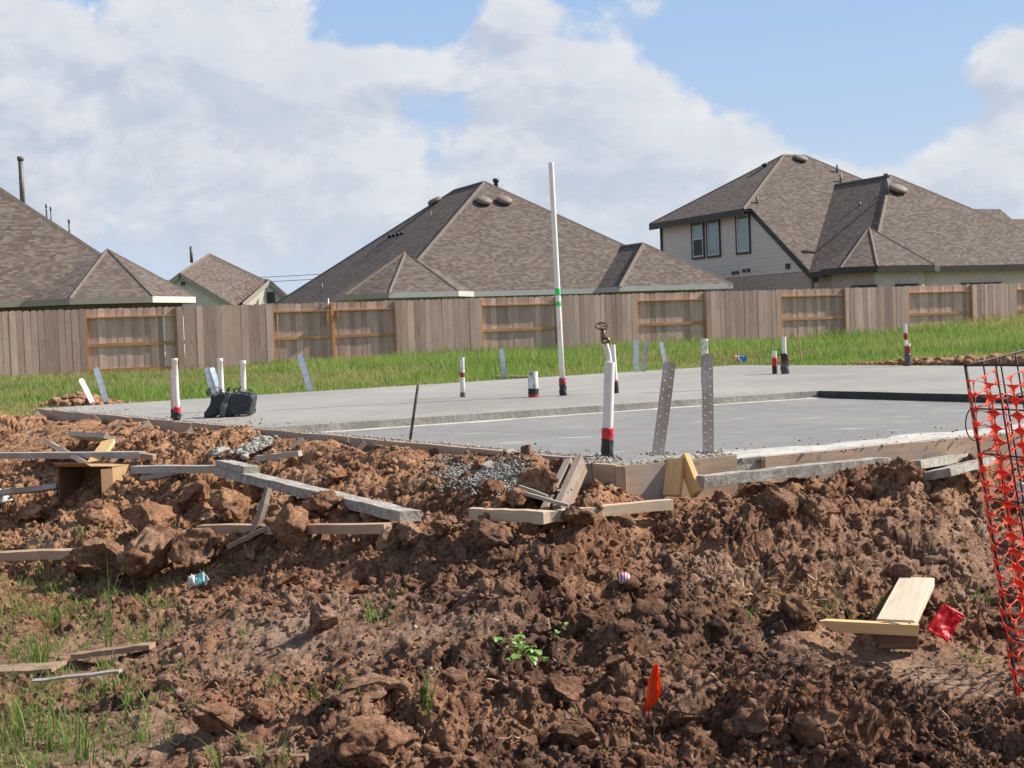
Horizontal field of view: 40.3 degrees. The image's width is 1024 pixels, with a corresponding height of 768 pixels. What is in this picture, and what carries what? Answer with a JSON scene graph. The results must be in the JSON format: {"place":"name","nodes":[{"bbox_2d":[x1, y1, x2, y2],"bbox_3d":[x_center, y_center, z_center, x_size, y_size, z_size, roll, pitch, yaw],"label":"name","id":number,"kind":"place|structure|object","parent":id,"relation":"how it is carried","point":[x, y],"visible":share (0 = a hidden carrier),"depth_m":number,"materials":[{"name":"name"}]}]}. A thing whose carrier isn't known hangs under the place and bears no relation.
{"place":"outdoors","nodes":[
{"label":"outdoors","id":0,"kind":"place"},
{"bbox_2d":[15,341,791,409],"bbox_3d":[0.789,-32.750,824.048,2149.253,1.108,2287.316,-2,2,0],"label":"ground","id":1,"kind":"structure","parent":0,"point":[278,343],"depth_m":58.07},
{"bbox_2d":[15,390,131,408],"bbox_3d":[-5.155,0.198,16.493,1.421,0.246,1.034,0,3,36],"label":"clay heap","id":2,"kind":"object","parent":1,"relation":"on","point":[77,397],"visible":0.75,"depth_m":16.20,"materials":[{"name":"soil"}]},
{"bbox_2d":[0,156,195,371],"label":"single storey house","id":3,"kind":"structure","parent":1,"relation":"on","point":[46,263],"depth_m":44.08,"materials":[{"name":"concrete"}]},
{"bbox_2d":[169,246,287,340],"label":"cream gabled house","id":4,"kind":"structure","parent":1,"relation":"on","point":[208,279],"depth_m":79.74,"materials":[{"name":"concrete"}]},
{"bbox_2d":[32,408,595,483],"bbox_3d":[-2.369,0.535,10.349,0.484,0.462,9.092,-4,3,-35],"label":"formwork","id":5,"kind":"object","parent":1,"relation":"on","point":[363,444],"visible":0.26,"depth_m":9.33,"materials":[{"name":"wood"}]},
{"bbox_2d":[274,178,732,354],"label":"single storey house","id":6,"kind":"structure","parent":1,"relation":"on","point":[483,239],"depth_m":54.26,"materials":[{"name":"concrete"}]},
{"bbox_2d":[0,283,1023,377],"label":"wood fence","id":7,"kind":"object","parent":1,"relation":"on","point":[110,339],"visible":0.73,"depth_m":41.07,"materials":[{"name":"brown wood"}]},
{"bbox_2d":[43,365,1023,432],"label":"slab","id":8,"kind":"structure","parent":1,"relation":"on","point":[361,408],"depth_m":12.92,"materials":[{"name":"concrete"}]},
{"bbox_2d":[171,358,180,420],"bbox_3d":[-2.699,0.044,11.197,0.069,0.499,0.069,-2,2,0],"label":"plastic pipe","id":9,"kind":"object","parent":8,"relation":"on","point":[176,407],"visible":1,"depth_m":11.18,"materials":[{"name":"white plastic"}]},
{"bbox_2d":[204,387,256,417],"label":"wrapped block","id":10,"kind":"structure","parent":8,"relation":"on","point":[228,403],"depth_m":11.42,"materials":[{"name":"black plastic"}]},
{"bbox_2d":[528,371,538,396],"bbox_3d":[0.195,0.003,12.808,0.102,0.236,0.102,-2,2,0],"label":"plastic pipe","id":11,"kind":"object","parent":8,"relation":"on","point":[533,389],"visible":1,"depth_m":12.77,"materials":[{"name":"white plastic"}]},
{"bbox_2d":[548,162,566,395],"bbox_3d":[0.422,-0.967,12.880,0.097,2.149,0.075,-2,2,0],"label":"plastic pipe","id":12,"kind":"object","parent":8,"relation":"on","point":[562,386],"visible":1,"depth_m":12.86,"materials":[{"name":"white plastic"}]},
{"bbox_2d":[780,337,789,373],"bbox_3d":[3.122,-0.329,15.965,0.110,0.424,0.109,-2,2,0],"label":"plastic pipe","id":13,"kind":"object","parent":8,"relation":"on","point":[784,366],"visible":1,"depth_m":15.94,"materials":[{"name":"white plastic"}]},
{"bbox_2d":[761,432,1023,481],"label":"front formwork","id":14,"kind":"object","parent":8,"relation":"attached to","point":[908,451],"visible":0.33,"depth_m":7.49,"materials":[{"name":"wood"}]},
{"bbox_2d":[833,353,1023,365],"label":"clay spoil","id":15,"kind":"object","parent":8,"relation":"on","point":[959,360],"visible":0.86,"depth_m":16.76,"materials":[{"name":"soil"}]},
{"bbox_2d":[592,452,737,500],"bbox_3d":[0.680,0.520,6.804,0.747,0.336,0.466,-4,3,-32],"label":"corner form","id":16,"kind":"object","parent":1,"relation":"on","point":[645,481],"visible":0.38,"depth_m":6.54,"materials":[{"name":"wood"}]},
{"bbox_2d":[649,154,1023,322],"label":"two storey house","id":17,"kind":"structure","parent":1,"relation":"on","point":[791,221],"depth_m":59.40,"materials":[{"name":"concrete"}]},
{"bbox_2d":[690,222,704,259],"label":"window","id":18,"kind":"structure","parent":17,"relation":"in","point":[697,229],"depth_m":64.77,"materials":[{"name":"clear glass"}]},
{"bbox_2d":[705,219,720,257],"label":"window","id":19,"kind":"structure","parent":17,"relation":"in","point":[713,237],"depth_m":63.56,"materials":[{"name":"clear glass"}]},
{"bbox_2d":[735,211,750,254],"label":"window","id":20,"kind":"structure","parent":17,"relation":"in","point":[742,223],"depth_m":61.35,"materials":[{"name":"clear glass"}]},
{"bbox_2d":[0,510,986,767],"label":"sparse grass","id":21,"kind":"structure","parent":0,"point":[56,744],"depth_m":5.20,"materials":[{"name":"plant"}]},
{"bbox_2d":[0,412,1023,767],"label":"mud ground","id":22,"kind":"structure","parent":0,"point":[360,570],"depth_m":5.37,"materials":[{"name":"soil"}]},
{"bbox_2d":[0,584,48,618],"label":"grass tuft","id":23,"kind":"object","parent":22,"relation":"on","point":[23,606],"visible":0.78,"depth_m":6.36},
{"bbox_2d":[0,483,58,495],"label":"board","id":24,"kind":"object","parent":22,"relation":"on","point":[31,489],"visible":1,"depth_m":9.64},
{"bbox_2d":[0,660,66,675],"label":"flat board","id":25,"kind":"object","parent":22,"relation":"on","point":[29,668],"visible":0.88,"depth_m":5.39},
{"bbox_2d":[1,623,65,663],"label":"grass tuft","id":26,"kind":"object","parent":22,"relation":"on","point":[36,654],"visible":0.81,"depth_m":5.54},
{"bbox_2d":[18,502,49,520],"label":"dirt clod","id":27,"kind":"object","parent":22,"relation":"on","point":[34,511],"visible":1,"depth_m":9.34,"materials":[{"name":"soil"}]},
{"bbox_2d":[0,674,69,750],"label":"grass tuft","id":28,"kind":"object","parent":22,"relation":"on","point":[16,719],"visible":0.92,"depth_m":4.49,"materials":[{"name":"plant"}]},
{"bbox_2d":[0,548,72,560],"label":"tan stud","id":29,"kind":"object","parent":22,"relation":"on","point":[41,554],"visible":0.69,"depth_m":7.22,"materials":[{"name":"wood"}]},
{"bbox_2d":[0,687,92,752],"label":"grass tuft","id":30,"kind":"object","parent":22,"relation":"on","point":[39,735],"visible":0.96,"depth_m":4.46,"materials":[{"name":"plant"}]},
{"bbox_2d":[42,438,86,462],"bbox_3d":[-3.391,0.523,10.615,0.094,0.040,1.676,30,-11,-26],"label":"crossed board","id":31,"kind":"object","parent":22,"relation":"on","point":[62,449],"visible":0.74,"depth_m":10.61,"materials":[{"name":"grey wood"}]},
{"bbox_2d":[0,451,145,458],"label":"grey stud","id":32,"kind":"object","parent":31,"relation":"on","point":[83,455],"visible":0.95,"depth_m":10.27,"materials":[{"name":"wood"}]},
{"bbox_2d":[31,669,122,682],"bbox_3d":[-1.573,1.056,5.035,0.353,0.013,0.032,-9,6,13],"label":"wood strip","id":33,"kind":"object","parent":22,"relation":"on","point":[69,676],"visible":0.96,"depth_m":5.03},
{"bbox_2d":[75,716,91,762],"bbox_3d":[-1.309,1.081,4.257,0.062,0.167,0.080,-2,2,0],"label":"grass tuft","id":34,"kind":"object","parent":22,"relation":"on","point":[87,756],"visible":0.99,"depth_m":4.27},
{"bbox_2d":[61,537,123,582],"bbox_3d":[-2.074,0.877,6.953,0.332,0.246,0.262,-3,2,-17],"label":"dirt clod","id":35,"kind":"object","parent":22,"relation":"on","point":[84,560],"visible":0.82,"depth_m":6.86,"materials":[{"name":"soil"}]},
{"bbox_2d":[67,431,119,442],"bbox_3d":[-3.245,0.411,10.784,0.125,0.040,1.001,25,-14,-30],"label":"flat offcut","id":36,"kind":"object","parent":22,"relation":"on","point":[93,437],"visible":0.91,"depth_m":10.68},
{"bbox_2d":[53,462,135,505],"bbox_3d":[-2.836,0.670,9.493,0.448,0.304,0.324,-1,3,22],"label":"cardboard box","id":37,"kind":"object","parent":22,"relation":"on","point":[72,476],"visible":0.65,"depth_m":9.52,"materials":[{"name":"cardboard"}]},
{"bbox_2d":[73,498,119,526],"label":"dirt clod","id":38,"kind":"object","parent":22,"relation":"on","point":[95,512],"visible":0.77,"depth_m":8.28,"materials":[{"name":"soil"}]},
{"bbox_2d":[87,438,115,461],"bbox_3d":[-2.968,0.495,10.074,0.104,0.035,0.548,-12,14,-2],"label":"pine lath","id":39,"kind":"object","parent":22,"relation":"on","point":[106,445],"visible":0.72,"depth_m":10.12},
{"bbox_2d":[75,663,147,703],"bbox_3d":[-1.417,1.051,4.914,0.228,0.152,0.274,0,3,35],"label":"grass tuft","id":40,"kind":"object","parent":22,"relation":"on","point":[103,691],"visible":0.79,"depth_m":4.92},
{"bbox_2d":[71,642,155,659],"bbox_3d":[-1.588,1.062,5.556,0.309,0.026,0.115,-7,-3,-2],"label":"buried board","id":41,"kind":"object","parent":22,"relation":"on","point":[142,646],"visible":1,"depth_m":5.50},
{"bbox_2d":[105,553,121,647],"bbox_3d":[-1.643,0.895,5.727,0.060,0.415,0.144,-2,2,11],"label":"grass tuft","id":42,"kind":"object","parent":22,"relation":"on","point":[108,616],"visible":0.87,"depth_m":5.72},
{"bbox_2d":[119,611,165,643],"bbox_3d":[-1.553,1.020,5.866,0.210,0.160,0.158,-4,3,-34],"label":"grass tuft","id":43,"kind":"object","parent":22,"relation":"on","point":[144,635],"visible":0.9,"depth_m":5.84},
{"bbox_2d":[116,524,179,579],"bbox_3d":[-1.793,0.820,6.817,0.312,0.258,0.345,0,3,40],"label":"dirt clod","id":44,"kind":"object","parent":22,"relation":"on","point":[145,552],"visible":0.9,"depth_m":6.72,"materials":[{"name":"soil"}]},
{"bbox_2d":[121,501,175,530],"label":"dirt clod","id":45,"kind":"object","parent":22,"relation":"on","point":[140,516],"visible":0.77,"depth_m":7.15,"materials":[{"name":"soil"}]},
{"bbox_2d":[139,471,188,480],"bbox_3d":[-2.202,0.578,8.845,0.314,0.035,0.074,-10,-9,11],"label":"lath","id":46,"kind":"object","parent":22,"relation":"on","point":[157,476],"visible":0.85,"depth_m":8.82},
{"bbox_2d":[130,465,214,473],"bbox_3d":[-2.117,0.537,8.804,1.007,0.051,0.055,-4,4,44],"label":"grey stud","id":47,"kind":"object","parent":46,"relation":"on","point":[200,469],"visible":0.87,"depth_m":8.78,"materials":[{"name":"wood"}]},
{"bbox_2d":[156,671,182,689],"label":"dirt clod","id":48,"kind":"object","parent":22,"relation":"on","point":[167,679],"visible":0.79,"depth_m":4.68,"materials":[{"name":"soil"}]},
{"bbox_2d":[175,479,209,511],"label":"dirt clod","id":49,"kind":"object","parent":22,"relation":"on","point":[192,494],"visible":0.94,"depth_m":8.33,"materials":[{"name":"soil"}]},
{"bbox_2d":[167,527,222,566],"bbox_3d":[-1.536,0.785,6.744,0.250,0.184,0.224,-3,3,-30],"label":"dirt clod","id":50,"kind":"object","parent":22,"relation":"on","point":[196,547],"visible":1,"depth_m":6.69,"materials":[{"name":"soil"}]},
{"bbox_2d":[192,703,236,733],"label":"dirt clod","id":51,"kind":"object","parent":22,"relation":"on","point":[218,718],"visible":0.99,"depth_m":4.28,"materials":[{"name":"soil"}]},
{"bbox_2d":[207,487,251,522],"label":"dirt clod","id":52,"kind":"object","parent":22,"relation":"on","point":[230,505],"visible":0.98,"depth_m":7.36,"materials":[{"name":"soil"}]},
{"bbox_2d":[229,435,278,460],"bbox_3d":[-1.698,0.412,9.169,0.246,0.119,0.702,-2,2,12],"label":"rubble trail","id":53,"kind":"object","parent":22,"relation":"on","point":[246,450],"visible":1,"depth_m":9.09,"materials":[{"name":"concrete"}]},
{"bbox_2d":[241,697,275,721],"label":"dirt clod","id":54,"kind":"object","parent":22,"relation":"on","point":[261,709],"visible":1,"depth_m":4.31,"materials":[{"name":"soil"}]},
{"bbox_2d":[249,487,271,532],"bbox_3d":[-1.226,0.621,6.821,0.040,0.236,0.034,10,-12,40],"label":"pointed stake","id":55,"kind":"object","parent":22,"relation":"on","point":[262,509],"visible":0.93,"depth_m":6.81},
{"bbox_2d":[255,450,302,460],"bbox_3d":[-1.438,0.443,8.585,0.312,0.039,0.055,-7,0,22],"label":"short lath","id":56,"kind":"object","parent":22,"relation":"on","point":[288,454],"visible":1,"depth_m":8.56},
{"bbox_2d":[263,503,309,547],"bbox_3d":[-1.071,0.676,6.676,0.229,0.236,0.279,-2,2,0],"label":"dirt clod","id":57,"kind":"object","parent":22,"relation":"on","point":[287,523],"visible":0.99,"depth_m":6.57,"materials":[{"name":"soil"}]},
{"bbox_2d":[196,522,391,534],"bbox_3d":[-1.075,0.697,6.703,1.299,0.049,0.054,-5,2,37],"label":"half buried stud","id":58,"kind":"object","parent":22,"relation":"on","point":[344,528],"visible":0.69,"depth_m":6.53,"materials":[{"name":"wood"}]},
{"bbox_2d":[214,460,421,521],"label":"crusted beam","id":59,"kind":"structure","parent":22,"relation":"on","point":[243,472],"depth_m":7.34,"materials":[{"name":"wood"}]},
{"bbox_2d":[302,490,343,518],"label":"dirt clod","id":60,"kind":"object","parent":22,"relation":"on","point":[321,503],"visible":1,"depth_m":6.84,"materials":[{"name":"soil"}]},
{"bbox_2d":[308,600,339,631],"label":"dirt clod","id":61,"kind":"object","parent":22,"relation":"on","point":[323,617],"visible":1,"depth_m":5.30,"materials":[{"name":"soil"}]},
{"bbox_2d":[325,467,346,486],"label":"dirt clod","id":62,"kind":"object","parent":22,"relation":"on","point":[335,476],"visible":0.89,"depth_m":7.59,"materials":[{"name":"soil"}]},
{"bbox_2d":[323,673,400,703],"bbox_3d":[-0.467,0.952,4.383,0.239,0.060,0.229,-2,2,0],"label":"dirt clod","id":63,"kind":"object","parent":22,"relation":"on","point":[374,686],"visible":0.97,"depth_m":4.33,"materials":[{"name":"soil"}]},
{"bbox_2d":[333,714,414,767],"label":"dirt clod","id":64,"kind":"object","parent":22,"relation":"on","point":[367,740],"visible":1,"depth_m":3.94,"materials":[{"name":"soil"}]},
{"bbox_2d":[375,526,401,555],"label":"dirt clod","id":65,"kind":"object","parent":22,"relation":"on","point":[388,542],"visible":1,"depth_m":6.10,"materials":[{"name":"soil"}]},
{"bbox_2d":[395,520,427,546],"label":"dirt clod","id":66,"kind":"object","parent":22,"relation":"on","point":[410,533],"visible":0.97,"depth_m":6.09,"materials":[{"name":"soil"}]},
{"bbox_2d":[415,665,445,713],"bbox_3d":[-0.257,0.927,4.265,0.088,0.145,0.115,-3,3,-21],"label":"grass tuft","id":67,"kind":"object","parent":22,"relation":"on","point":[427,692],"visible":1,"depth_m":4.25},
{"bbox_2d":[430,515,458,536],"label":"dirt clod","id":68,"kind":"object","parent":22,"relation":"on","point":[441,526],"visible":1,"depth_m":6.03,"materials":[{"name":"soil"}]},
{"bbox_2d":[409,452,571,496],"bbox_3d":[-0.275,0.506,8.578,0.725,0.445,5.133,-2,2,-4],"label":"concrete spill","id":69,"kind":"object","parent":22,"relation":"on","point":[496,472],"visible":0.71,"depth_m":6.83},
{"bbox_2d":[477,479,506,499],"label":"dirt clod","id":70,"kind":"object","parent":22,"relation":"on","point":[487,488],"visible":0.9,"depth_m":6.51,"materials":[{"name":"soil"}]},
{"bbox_2d":[469,518,516,549],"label":"dirt clod","id":71,"kind":"object","parent":22,"relation":"on","point":[487,534],"visible":0.99,"depth_m":5.80,"materials":[{"name":"soil"}]},
{"bbox_2d":[468,507,534,522],"bbox_3d":[-0.035,0.560,5.960,0.334,0.054,0.041,-1,6,31],"label":"lath","id":72,"kind":"object","parent":22,"relation":"on","point":[510,515],"visible":0.91,"depth_m":5.95,"materials":[{"name":"brown wood"}]},
{"bbox_2d":[0,527,1004,767],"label":"straw","id":73,"kind":"object","parent":22,"relation":"on","point":[743,606],"visible":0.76,"depth_m":5.28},
{"bbox_2d":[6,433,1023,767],"bbox_3d":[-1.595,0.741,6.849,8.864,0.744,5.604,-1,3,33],"label":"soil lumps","id":74,"kind":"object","parent":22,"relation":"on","point":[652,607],"visible":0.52,"depth_m":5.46,"materials":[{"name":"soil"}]},
{"bbox_2d":[504,485,529,506],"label":"dirt clod","id":75,"kind":"object","parent":22,"relation":"on","point":[515,496],"visible":0.89,"depth_m":6.05,"materials":[{"name":"soil"}]},
{"bbox_2d":[493,634,548,665],"bbox_3d":[0.040,0.907,4.735,0.179,0.085,0.202,-3,2,-15],"label":"broadleaf weed","id":76,"kind":"object","parent":22,"relation":"on","point":[522,645],"visible":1,"depth_m":4.74,"materials":[{"name":"green plant"}]},
{"bbox_2d":[516,463,558,498],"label":"dirt clod","id":77,"kind":"object","parent":22,"relation":"on","point":[540,478],"visible":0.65,"depth_m":6.12,"materials":[{"name":"soil"}]},
{"bbox_2d":[540,455,586,522],"bbox_3d":[0.236,0.464,6.242,0.112,0.238,0.622,-2,2,13],"label":"board pair","id":78,"kind":"object","parent":22,"relation":"on","point":[571,474],"visible":0.82,"depth_m":6.24},
{"bbox_2d":[542,672,584,703],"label":"dirt clod","id":79,"kind":"object","parent":22,"relation":"on","point":[567,688],"visible":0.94,"depth_m":4.38,"materials":[{"name":"soil"}]},
{"bbox_2d":[560,506,594,526],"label":"dirt clod","id":80,"kind":"object","parent":22,"relation":"on","point":[579,517],"visible":1,"depth_m":5.79,"materials":[{"name":"soil"}]},
{"bbox_2d":[555,719,600,748],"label":"dirt clod","id":81,"kind":"object","parent":22,"relation":"on","point":[578,733],"visible":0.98,"depth_m":4.04,"materials":[{"name":"soil"}]},
{"bbox_2d":[550,499,673,521],"bbox_3d":[0.420,0.545,6.016,0.673,0.048,0.039,-3,5,-31],"label":"lath","id":82,"kind":"object","parent":22,"relation":"on","point":[636,507],"visible":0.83,"depth_m":6.05,"materials":[{"name":"brown wood"}]},
{"bbox_2d":[531,509,550,524],"bbox_3d":[0.122,0.559,5.850,0.070,0.056,0.054,0,5,42],"label":"lath","id":83,"kind":"object","parent":82,"relation":"on","point":[540,517],"visible":1,"depth_m":5.83,"materials":[{"name":"brown wood"}]},
{"bbox_2d":[643,662,660,719],"bbox_3d":[0.418,0.920,4.162,0.056,0.178,0.033,-2,2,0],"label":"marker flag","id":84,"kind":"object","parent":22,"relation":"on","point":[653,690],"visible":1,"depth_m":4.16,"materials":[{"name":"orange plastic"}]},
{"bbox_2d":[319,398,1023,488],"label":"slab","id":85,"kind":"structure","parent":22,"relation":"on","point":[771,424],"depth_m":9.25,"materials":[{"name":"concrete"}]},
{"bbox_2d":[309,397,824,432],"bbox_3d":[0.470,0.258,10.922,4.964,0.034,0.136,-3,3,-26],"label":"pale edge band","id":86,"kind":"object","parent":85,"relation":"on","point":[553,416],"visible":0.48,"depth_m":10.77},
{"bbox_2d":[681,423,1023,464],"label":"slab edge band","id":87,"kind":"object","parent":85,"relation":"on","point":[756,453],"visible":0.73,"depth_m":7.57,"materials":[{"name":"concrete"}]},
{"bbox_2d":[40,408,1011,464],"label":"mortar crumbs","id":88,"kind":"object","parent":87,"relation":"on","point":[599,457],"visible":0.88,"depth_m":7.09,"materials":[{"name":"concrete"}]},
{"bbox_2d":[595,322,614,456],"bbox_3d":[0.462,0.026,6.823,0.091,0.661,0.066,-2,2,0],"label":"hose bib pipe","id":89,"kind":"object","parent":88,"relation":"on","point":[607,442],"visible":1,"depth_m":6.81,"materials":[{"name":"white plastic"}]},
{"bbox_2d":[818,391,1022,403],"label":"dark form strip","id":90,"kind":"object","parent":85,"relation":"on","point":[900,396],"visible":0.8,"depth_m":11.28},
{"bbox_2d":[662,453,703,496],"bbox_3d":[0.817,0.429,6.545,0.193,0.203,0.124,-1,3,33],"label":"yellow brace","id":91,"kind":"object","parent":22,"relation":"on","point":[679,470],"visible":1,"depth_m":6.54,"materials":[{"name":"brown wood"}]},
{"bbox_2d":[669,700,703,725],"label":"dirt clod","id":92,"kind":"object","parent":22,"relation":"on","point":[683,711],"visible":0.99,"depth_m":4.11,"materials":[{"name":"soil"}]},
{"bbox_2d":[721,696,769,738],"bbox_3d":[0.697,0.977,4.112,0.145,0.116,0.170,-1,3,22],"label":"dirt clod","id":93,"kind":"object","parent":22,"relation":"on","point":[749,718],"visible":0.93,"depth_m":4.06,"materials":[{"name":"soil"}]},
{"bbox_2d":[744,484,798,520],"bbox_3d":[1.133,0.530,6.096,0.217,0.198,0.190,-1,3,29],"label":"dirt clod","id":94,"kind":"object","parent":22,"relation":"on","point":[775,501],"visible":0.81,"depth_m":6.04,"materials":[{"name":"soil"}]},
{"bbox_2d":[697,457,891,486],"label":"crusted beam","id":95,"kind":"structure","parent":22,"relation":"on","point":[756,475],"depth_m":6.69,"materials":[{"name":"wood"}]},
{"bbox_2d":[777,592,817,630],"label":"dirt clod","id":96,"kind":"object","parent":22,"relation":"on","point":[797,608],"visible":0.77,"depth_m":5.20,"materials":[{"name":"soil"}]},
{"bbox_2d":[788,709,846,747],"bbox_3d":[0.881,1.000,4.032,0.136,0.128,0.148,-4,3,-36],"label":"dirt clod","id":97,"kind":"object","parent":22,"relation":"on","point":[808,729],"visible":0.9,"depth_m":3.99,"materials":[{"name":"soil"}]},
{"bbox_2d":[800,496,839,523],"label":"dirt clod","id":98,"kind":"object","parent":22,"relation":"on","point":[822,509],"visible":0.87,"depth_m":6.09,"materials":[{"name":"soil"}]},
{"bbox_2d":[819,577,934,648],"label":"nailed boards","id":99,"kind":"object","parent":22,"relation":"on","point":[894,625],"visible":1,"depth_m":5.15,"materials":[{"name":"brown wood"}]},
{"bbox_2d":[883,456,925,484],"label":"dirt clod","id":100,"kind":"object","parent":22,"relation":"on","point":[903,471],"visible":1,"depth_m":6.58,"materials":[{"name":"soil"}]},
{"bbox_2d":[911,453,968,468],"bbox_3d":[2.914,0.427,8.497,0.106,0.045,4.248,-7,-4,28],"label":"long plank","id":101,"kind":"object","parent":22,"relation":"on","point":[937,461],"visible":0.35,"depth_m":7.00,"materials":[{"name":"wood"}]},
{"bbox_2d":[919,604,963,641],"bbox_3d":[1.610,0.896,5.219,0.180,0.130,0.076,-4,3,-35],"label":"crumpled red snack bag","id":102,"kind":"object","parent":22,"relation":"on","point":[945,621],"visible":0.99,"depth_m":5.22,"materials":[{"name":"red plastic"}]},
{"bbox_2d":[922,456,995,480],"bbox_3d":[2.228,0.417,6.933,0.165,0.045,0.742,-15,-7,35],"label":"wide plank","id":103,"kind":"object","parent":22,"relation":"on","point":[953,469],"visible":0.84,"depth_m":6.69,"materials":[{"name":"wood"}]},
{"bbox_2d":[964,349,1023,696],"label":"wire cage","id":104,"kind":"object","parent":22,"relation":"on","point":[1002,481],"visible":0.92,"depth_m":4.50,"materials":[{"name":"plastic"}]},
{"bbox_2d":[966,369,1023,695],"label":"orange net","id":105,"kind":"object","parent":104,"relation":"attached to","point":[1002,472],"visible":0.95,"depth_m":4.45,"materials":[{"name":"orange plastic"}]},
{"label":"curb","id":106,"kind":"structure","parent":22,"relation":"on","visible":0},
{"bbox_2d":[652,361,674,454],"bbox_3d":[0.741,0.120,6.816,0.132,0.459,0.019,-2,2,0],"label":"metal strap","id":107,"kind":"object","parent":106,"relation":"on","point":[663,418],"visible":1,"depth_m":6.81,"materials":[{"name":"metal"}]},
{"bbox_2d":[702,353,713,451],"bbox_3d":[0.960,0.093,6.835,0.064,0.487,0.011,-2,2,5],"label":"metal strap","id":108,"kind":"object","parent":106,"relation":"on","point":[707,401],"visible":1,"depth_m":6.83,"materials":[{"name":"metal"}]},
{"bbox_2d":[0,310,1023,416],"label":"grass","id":109,"kind":"structure","parent":0,"point":[996,334],"depth_m":23.88,"materials":[{"name":"plant"}]},
{"bbox_2d":[0,0,1023,293],"label":"sky","id":110,"kind":"structure","parent":0,"point":[268,139],"materials":[{"name":"blue"}]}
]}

